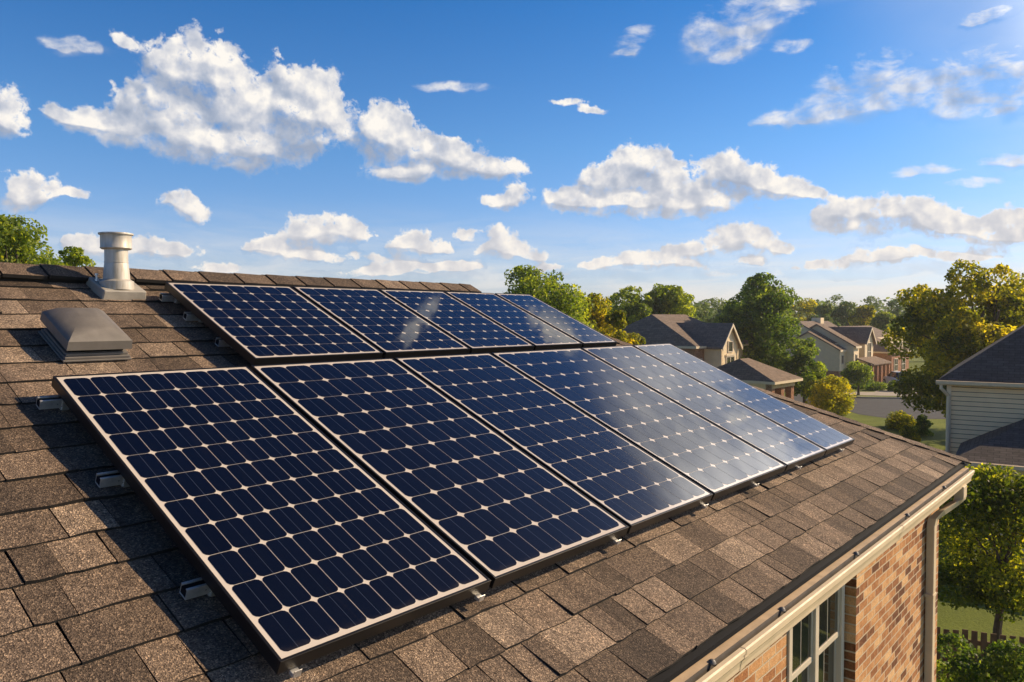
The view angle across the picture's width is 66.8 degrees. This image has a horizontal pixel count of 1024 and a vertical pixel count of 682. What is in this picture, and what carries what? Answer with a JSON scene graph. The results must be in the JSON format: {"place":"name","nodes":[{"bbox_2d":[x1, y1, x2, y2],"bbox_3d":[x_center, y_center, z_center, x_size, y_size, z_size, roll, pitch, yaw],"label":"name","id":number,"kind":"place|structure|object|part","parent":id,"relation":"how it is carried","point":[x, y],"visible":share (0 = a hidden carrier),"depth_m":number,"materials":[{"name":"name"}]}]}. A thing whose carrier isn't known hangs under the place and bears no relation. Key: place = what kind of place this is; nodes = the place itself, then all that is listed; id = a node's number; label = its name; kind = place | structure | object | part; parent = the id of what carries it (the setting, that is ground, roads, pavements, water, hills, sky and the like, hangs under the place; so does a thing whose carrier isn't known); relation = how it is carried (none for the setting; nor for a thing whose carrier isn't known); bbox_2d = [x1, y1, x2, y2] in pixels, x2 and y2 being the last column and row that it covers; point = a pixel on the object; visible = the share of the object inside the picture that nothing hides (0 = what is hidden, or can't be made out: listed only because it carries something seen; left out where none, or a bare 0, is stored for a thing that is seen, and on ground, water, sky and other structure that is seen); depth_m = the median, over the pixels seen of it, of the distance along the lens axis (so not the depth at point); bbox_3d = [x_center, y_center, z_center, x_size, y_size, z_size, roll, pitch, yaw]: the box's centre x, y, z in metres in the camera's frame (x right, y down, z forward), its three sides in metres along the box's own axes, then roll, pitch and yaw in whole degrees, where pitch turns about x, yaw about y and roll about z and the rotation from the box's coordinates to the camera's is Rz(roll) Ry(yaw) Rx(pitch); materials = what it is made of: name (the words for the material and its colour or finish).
{"place":"outdoors","nodes":[
{"label":"outdoors","id":0,"kind":"place"},
{"bbox_2d":[0,0,1023,314],"label":"sky","id":1,"kind":"structure","parent":0,"point":[856,150],"materials":[{"name":"blue"}]},
{"bbox_2d":[615,314,751,366],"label":"gabled house","id":2,"kind":"structure","parent":0,"point":[716,344],"depth_m":54.57,"materials":[{"name":"beige brick"}]},
{"bbox_2d":[726,356,734,363],"bbox_3d":[15.176,2.113,54.038,0.060,2.150,1.200,2,2,43],"label":"window","id":3,"kind":"structure","parent":2,"relation":"in","point":[728,358],"depth_m":53.95,"materials":[{"name":"white glass"}]},
{"bbox_2d":[728,341,732,352],"bbox_3d":[15.177,0.389,53.983,0.060,0.800,0.700,2,2,43],"label":"window","id":4,"kind":"structure","parent":2,"relation":"in","point":[730,343],"depth_m":54.01,"materials":[{"name":"white glass"}]},
{"bbox_2d":[717,358,802,399],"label":"garage","id":5,"kind":"structure","parent":0,"point":[752,372],"depth_m":47.19,"materials":[{"name":"beige paint"}]},
{"bbox_2d":[784,389,916,395],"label":"pavement","id":6,"kind":"structure","parent":0,"point":[877,394],"depth_m":68.48,"materials":[{"name":"concrete"}]},
{"bbox_2d":[840,360,874,394],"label":"leafy tree","id":7,"kind":"object","parent":6,"relation":"on","point":[856,371],"visible":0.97,"depth_m":67.64,"materials":[{"name":"green plant"}]},
{"bbox_2d":[794,394,945,418],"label":"road","id":8,"kind":"structure","parent":0,"point":[883,408],"depth_m":58.11,"materials":[{"name":"grey asphalt"}]},
{"bbox_2d":[838,325,902,346],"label":"house","id":9,"kind":"structure","parent":0,"point":[878,333],"depth_m":95.44,"materials":[{"name":"beige paint"}]},
{"bbox_2d":[873,385,912,392],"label":"driveway","id":10,"kind":"structure","parent":0,"point":[883,391],"depth_m":71.17,"materials":[{"name":"concrete"}]},
{"bbox_2d":[883,371,908,383],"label":"parked car","id":11,"kind":"object","parent":10,"relation":"on","point":[892,375],"visible":0.29,"depth_m":76.55,"materials":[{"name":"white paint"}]},
{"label":"window","id":12,"kind":"part","parent":11,"relation":"part of","materials":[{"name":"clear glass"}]},
{"bbox_2d":[768,344,1023,678],"bbox_3d":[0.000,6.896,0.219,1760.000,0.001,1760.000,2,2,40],"label":"ground","id":13,"kind":"structure","parent":0,"point":[980,620],"depth_m":18.24,"materials":[{"name":"green plant"}]},
{"bbox_2d":[0,214,66,265],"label":"leafy tree","id":14,"kind":"object","parent":13,"relation":"on","point":[18,243],"visible":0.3,"depth_m":26.88,"materials":[{"name":"green plant"}]},
{"bbox_2d":[58,246,95,266],"bbox_3d":[-16.758,1.147,30.028,1.854,9.603,1.509,2,2,40],"label":"leafy tree","id":15,"kind":"object","parent":13,"relation":"on","point":[74,257],"visible":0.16,"depth_m":29.72,"materials":[{"name":"green plant"}]},
{"bbox_2d":[0,262,974,681],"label":"brick house","id":16,"kind":"structure","parent":13,"relation":"on","point":[822,568],"depth_m":3.17,"materials":[{"name":"brick"}]},
{"bbox_2d":[36,395,68,410],"bbox_3d":[-0.238,0.187,4.952,0.056,0.044,5.006,31,21,35],"label":"mounting rail","id":17,"kind":"object","parent":16,"relation":"on","point":[50,402],"visible":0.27,"depth_m":3.07,"materials":[{"name":"metal"}]},
{"bbox_2d":[38,308,131,361],"bbox_3d":[-1.994,-0.051,3.644,0.346,0.156,0.300,31,21,35],"label":"roof vent","id":18,"kind":"object","parent":16,"relation":"on","point":[79,334],"visible":1,"depth_m":3.57,"materials":[{"name":"grey metal"}]},
{"bbox_2d":[95,470,129,487],"bbox_3d":[0.170,0.431,4.619,0.056,0.044,4.998,31,21,35],"label":"mounting rail","id":19,"kind":"object","parent":16,"relation":"on","point":[108,479],"visible":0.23,"depth_m":2.73,"materials":[{"name":"metal"}]},
{"bbox_2d":[86,232,145,299],"bbox_3d":[-2.229,-0.416,4.376,0.236,0.382,0.239,2,2,40],"label":"vent flue","id":20,"kind":"object","parent":16,"relation":"on","point":[115,282],"visible":1,"depth_m":4.29,"materials":[{"name":"metal"}]},
{"bbox_2d":[159,293,179,303],"bbox_3d":[-0.998,-0.284,5.618,0.056,0.044,3.110,31,21,35],"label":"mounting rail","id":21,"kind":"object","parent":16,"relation":"on","point":[166,297],"visible":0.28,"depth_m":4.45,"materials":[{"name":"metal"}]},
{"bbox_2d":[183,312,202,322],"bbox_3d":[-0.772,-0.171,5.506,0.056,0.044,3.194,31,21,35],"label":"mounting rail","id":22,"kind":"object","parent":16,"relation":"on","point":[189,316],"visible":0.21,"depth_m":4.30,"materials":[{"name":"metal"}]},
{"bbox_2d":[179,577,214,599],"bbox_3d":[0.619,0.701,4.252,0.056,0.045,4.990,31,21,35],"label":"mounting rail","id":23,"kind":"object","parent":16,"relation":"on","point":[193,588],"visible":0.17,"depth_m":2.37,"materials":[{"name":"metal"}]},
{"bbox_2d":[51,366,490,677],"bbox_3d":[-0.963,0.529,2.951,1.760,0.062,0.861,31,21,35],"label":"solar panel","id":24,"kind":"object","parent":23,"relation":"attached to","point":[296,536],"visible":1,"depth_m":2.77,"materials":[{"name":"blue"}]},
{"bbox_2d":[250,358,628,588],"bbox_3d":[-0.378,0.507,3.640,1.760,0.062,0.902,31,21,35],"label":"solar panel","id":25,"kind":"object","parent":23,"relation":"attached to","point":[495,508],"visible":0.91,"depth_m":3.49,"materials":[{"name":"blue"}]},
{"bbox_2d":[395,353,712,533],"bbox_3d":[0.191,0.486,4.311,1.760,0.062,0.816,31,21,35],"label":"solar panel","id":26,"kind":"object","parent":23,"relation":"attached to","point":[633,487],"visible":0.94,"depth_m":4.19,"materials":[{"name":"blue"}]},
{"bbox_2d":[491,348,785,499],"bbox_3d":[0.796,0.463,5.024,1.760,0.062,1.010,31,21,35],"label":"solar panel","id":27,"kind":"object","parent":23,"relation":"attached to","point":[715,461],"visible":0.96,"depth_m":4.91,"materials":[{"name":"blue"}]},
{"bbox_2d":[581,345,825,470],"bbox_3d":[1.369,0.442,5.699,1.760,0.062,0.717,31,21,35],"label":"solar panel","id":28,"kind":"object","parent":23,"relation":"attached to","point":[789,449],"visible":0.93,"depth_m":5.61,"materials":[{"name":"blue"}]},
{"bbox_2d":[633,343,854,454],"bbox_3d":[1.817,0.425,6.228,1.760,0.062,0.627,31,21,35],"label":"solar panel","id":29,"kind":"object","parent":23,"relation":"attached to","point":[828,438],"visible":0.9,"depth_m":6.14,"materials":[{"name":"blue"}]},
{"bbox_2d":[215,337,231,347],"bbox_3d":[-0.523,-0.028,5.323,0.056,0.045,3.198,31,21,35],"label":"mounting rail","id":30,"kind":"object","parent":16,"relation":"on","point":[219,342],"visible":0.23,"depth_m":4.11,"materials":[{"name":"metal"}]},
{"bbox_2d":[164,282,382,364],"bbox_3d":[-1.378,-0.116,4.502,1.019,0.045,0.827,31,21,35],"label":"solar panel","id":31,"kind":"object","parent":30,"relation":"on","point":[260,324],"visible":0.92,"depth_m":4.41,"materials":[{"name":"blue"}]},
{"bbox_2d":[292,286,469,358],"bbox_3d":[-0.866,-0.135,5.106,1.019,0.045,0.715,31,21,35],"label":"solar panel","id":32,"kind":"object","parent":30,"relation":"on","point":[387,326],"visible":0.84,"depth_m":5.04,"materials":[{"name":"blue"}]},
{"bbox_2d":[379,289,533,353],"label":"solar panel","id":33,"kind":"object","parent":30,"relation":"attached to","point":[474,331],"visible":0.84,"depth_m":5.58,"materials":[{"name":"blue"}]},
{"bbox_2d":[445,291,582,349],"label":"solar panel","id":34,"kind":"object","parent":30,"relation":"attached to","point":[538,334],"visible":0.82,"depth_m":6.07,"materials":[{"name":"blue"}]},
{"bbox_2d":[495,293,616,347],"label":"solar panel","id":35,"kind":"object","parent":30,"relation":"on","point":[579,331],"visible":0.79,"depth_m":6.49,"materials":[{"name":"blue"}]},
{"bbox_2d":[787,585,844,681],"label":"window","id":36,"kind":"structure","parent":16,"relation":"in","point":[815,645],"depth_m":4.71,"materials":[{"name":"white plastic"}]},
{"bbox_2d":[502,264,594,328],"bbox_3d":[1.529,0.529,44.153,6.364,9.958,8.054,-1,2,-22],"label":"leafy tree","id":37,"kind":"object","parent":13,"relation":"on","point":[551,291],"visible":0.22,"depth_m":42.39,"materials":[{"name":"green plant"}]},
{"bbox_2d":[580,292,618,333],"bbox_3d":[4.508,1.223,47.053,3.709,8.380,3.118,-1,2,-32],"label":"leafy tree","id":38,"kind":"object","parent":13,"relation":"on","point":[599,309],"visible":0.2,"depth_m":46.57,"materials":[{"name":"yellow plant"}]},
{"bbox_2d":[604,309,645,344],"bbox_3d":[6.219,1.806,45.189,3.084,7.328,3.164,2,2,40],"label":"leafy tree","id":39,"kind":"object","parent":13,"relation":"on","point":[617,318],"visible":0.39,"depth_m":44.65,"materials":[{"name":"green plant"}]},
{"bbox_2d":[596,285,660,333],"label":"leafy tree","id":40,"kind":"object","parent":13,"relation":"on","point":[636,308],"visible":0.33,"depth_m":66.99,"materials":[{"name":"green plant"}]},
{"bbox_2d":[644,283,695,317],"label":"leafy tree","id":41,"kind":"object","parent":13,"relation":"on","point":[669,299],"visible":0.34,"depth_m":67.88,"materials":[{"name":"green plant"}]},
{"bbox_2d":[690,309,702,321],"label":"distant tree","id":42,"kind":"object","parent":13,"relation":"on","point":[696,317],"visible":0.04,"depth_m":95.42,"materials":[{"name":"green plant"}]},
{"bbox_2d":[691,300,717,322],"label":"distant tree","id":43,"kind":"object","parent":13,"relation":"on","point":[702,313],"visible":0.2,"depth_m":116.67,"materials":[{"name":"green plant"}]},
{"bbox_2d":[701,297,724,317],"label":"distant tree","id":44,"kind":"object","parent":13,"relation":"on","point":[713,303],"visible":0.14,"depth_m":139.75,"materials":[{"name":"green plant"}]},
{"bbox_2d":[704,308,723,322],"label":"distant tree","id":45,"kind":"object","parent":13,"relation":"on","point":[709,319],"visible":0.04,"depth_m":105.08,"materials":[{"name":"green plant"}]},
{"bbox_2d":[713,272,820,370],"bbox_3d":[19.382,-0.150,59.710,7.712,10.321,7.081,2,2,40],"label":"leafy tree","id":46,"kind":"object","parent":13,"relation":"on","point":[761,308],"visible":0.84,"depth_m":58.29,"materials":[{"name":"green plant"}]},
{"bbox_2d":[612,297,984,343],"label":"woods","id":47,"kind":"object","parent":13,"relation":"on","point":[882,306],"depth_m":182.99,"materials":[{"name":"green plant"}]},
{"bbox_2d":[782,346,827,402],"bbox_3d":[21.315,2.692,57.252,3.468,4.803,4.204,2,2,40],"label":"leafy tree","id":48,"kind":"object","parent":13,"relation":"on","point":[802,361],"visible":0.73,"depth_m":56.79,"materials":[{"name":"green plant"}]},
{"bbox_2d":[790,297,819,320],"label":"distant tree","id":49,"kind":"object","parent":13,"relation":"on","point":[807,308],"visible":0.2,"depth_m":120.05,"materials":[{"name":"green plant"}]},
{"bbox_2d":[814,303,840,325],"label":"distant tree","id":50,"kind":"object","parent":13,"relation":"on","point":[824,311],"visible":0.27,"depth_m":104.35,"materials":[{"name":"green plant"}]},
{"bbox_2d":[801,374,856,415],"bbox_3d":[22.599,3.992,55.095,3.759,3.399,3.866,0,2,-14],"label":"flowering bush","id":51,"kind":"object","parent":13,"relation":"on","point":[832,395],"visible":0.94,"depth_m":54.13,"materials":[{"name":"yellow plant"}]},
{"bbox_2d":[782,318,891,384],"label":"townhouse","id":52,"kind":"structure","parent":13,"relation":"on","point":[840,347],"depth_m":79.11,"materials":[{"name":"grey"}]},
{"bbox_2d":[867,342,870,356],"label":"window","id":53,"kind":"structure","parent":52,"relation":"in","point":[869,343],"depth_m":80.63,"materials":[{"name":"white glass"}]},
{"bbox_2d":[825,294,851,321],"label":"distant tree","id":54,"kind":"object","parent":13,"relation":"on","point":[836,299],"visible":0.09,"depth_m":149.18,"materials":[{"name":"green plant"}]},
{"bbox_2d":[830,301,857,325],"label":"distant tree","id":55,"kind":"object","parent":13,"relation":"on","point":[843,315],"visible":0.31,"depth_m":111.21,"materials":[{"name":"green plant"}]},
{"bbox_2d":[851,383,864,388],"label":"hedge shrub","id":56,"kind":"object","parent":13,"relation":"on","point":[862,387],"visible":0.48,"depth_m":73.64,"materials":[{"name":"green plant"}]},
{"bbox_2d":[847,305,876,325],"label":"distant tree","id":57,"kind":"object","parent":13,"relation":"on","point":[862,315],"visible":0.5,"depth_m":107.28,"materials":[{"name":"green plant"}]},
{"bbox_2d":[858,296,882,308],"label":"distant tree","id":58,"kind":"object","parent":13,"relation":"on","point":[870,299],"visible":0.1,"depth_m":149.69,"materials":[{"name":"green plant"}]},
{"bbox_2d":[865,381,887,390],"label":"hedge shrub","id":59,"kind":"object","parent":13,"relation":"on","point":[877,386],"visible":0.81,"depth_m":72.13,"materials":[{"name":"green plant"}]},
{"bbox_2d":[853,396,901,398],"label":"kerb","id":60,"kind":"structure","parent":13,"relation":"on","point":[878,397],"depth_m":65.19,"materials":[{"name":"concrete"}]},
{"bbox_2d":[868,310,900,331],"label":"distant tree","id":61,"kind":"object","parent":13,"relation":"on","point":[881,320],"visible":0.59,"depth_m":103.27,"materials":[{"name":"green plant"}]},
{"bbox_2d":[873,337,908,371],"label":"brick cottage","id":62,"kind":"structure","parent":13,"relation":"on","point":[896,364],"depth_m":85.25,"materials":[{"name":"brown"}]},
{"bbox_2d":[894,358,897,370],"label":"window","id":63,"kind":"structure","parent":62,"relation":"in","point":[896,359],"depth_m":85.12,"materials":[{"name":"white glass"}]},
{"bbox_2d":[901,357,905,369],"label":"window","id":64,"kind":"structure","parent":62,"relation":"in","point":[903,362],"depth_m":86.99,"materials":[{"name":"white glass"}]},
{"bbox_2d":[887,380,895,390],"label":"hedge shrub","id":65,"kind":"object","parent":13,"relation":"on","point":[890,383],"visible":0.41,"depth_m":71.52,"materials":[{"name":"green plant"}]},
{"bbox_2d":[880,299,906,340],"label":"distant tree","id":66,"kind":"object","parent":13,"relation":"on","point":[893,309],"visible":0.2,"depth_m":123.79,"materials":[{"name":"green plant"}]},
{"bbox_2d":[884,410,916,429],"bbox_3d":[24.135,5.025,47.977,2.129,1.480,2.726,2,2,40],"label":"shrub","id":67,"kind":"object","parent":13,"relation":"on","point":[899,419],"visible":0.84,"depth_m":47.60,"materials":[{"name":"green plant"}]},
{"bbox_2d":[899,425,921,441],"bbox_3d":[20.516,5.199,40.182,1.278,1.648,1.481,2,2,40],"label":"shrub","id":68,"kind":"object","parent":13,"relation":"on","point":[906,431],"visible":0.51,"depth_m":39.96,"materials":[{"name":"green plant"}]},
{"bbox_2d":[911,414,934,435],"bbox_3d":[23.905,4.937,45.159,1.252,1.390,1.034,2,2,40],"label":"shrub","id":69,"kind":"object","parent":13,"relation":"on","point":[922,426],"visible":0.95,"depth_m":44.94,"materials":[{"name":"green plant"}]},
{"bbox_2d":[878,258,1023,417],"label":"leafy tree","id":70,"kind":"object","parent":13,"relation":"on","point":[960,328],"visible":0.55,"depth_m":39.15,"materials":[{"name":"green plant"}]},
{"bbox_2d":[936,632,985,681],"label":"garden bush","id":71,"kind":"object","parent":13,"relation":"on","point":[953,666],"visible":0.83,"depth_m":11.60,"materials":[{"name":"green plant"}]},
{"bbox_2d":[936,627,1023,681],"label":"wooden fence","id":72,"kind":"object","parent":13,"relation":"on","point":[983,643],"visible":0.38,"depth_m":13.45,"materials":[{"name":"brown wood"}]},
{"bbox_2d":[938,462,1023,656],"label":"leafy tree","id":73,"kind":"object","parent":13,"relation":"on","point":[996,583],"visible":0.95,"depth_m":15.33,"materials":[{"name":"green plant"}]},
{"bbox_2d":[972,638,1023,681],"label":"garden bush","id":74,"kind":"object","parent":13,"relation":"on","point":[1002,667],"visible":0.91,"depth_m":11.38,"materials":[{"name":"green plant"}]},
{"bbox_2d":[936,325,1023,559],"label":"sided house","id":75,"kind":"structure","parent":0,"point":[984,393],"depth_m":24.46,"materials":[{"name":"grey"}]}
]}

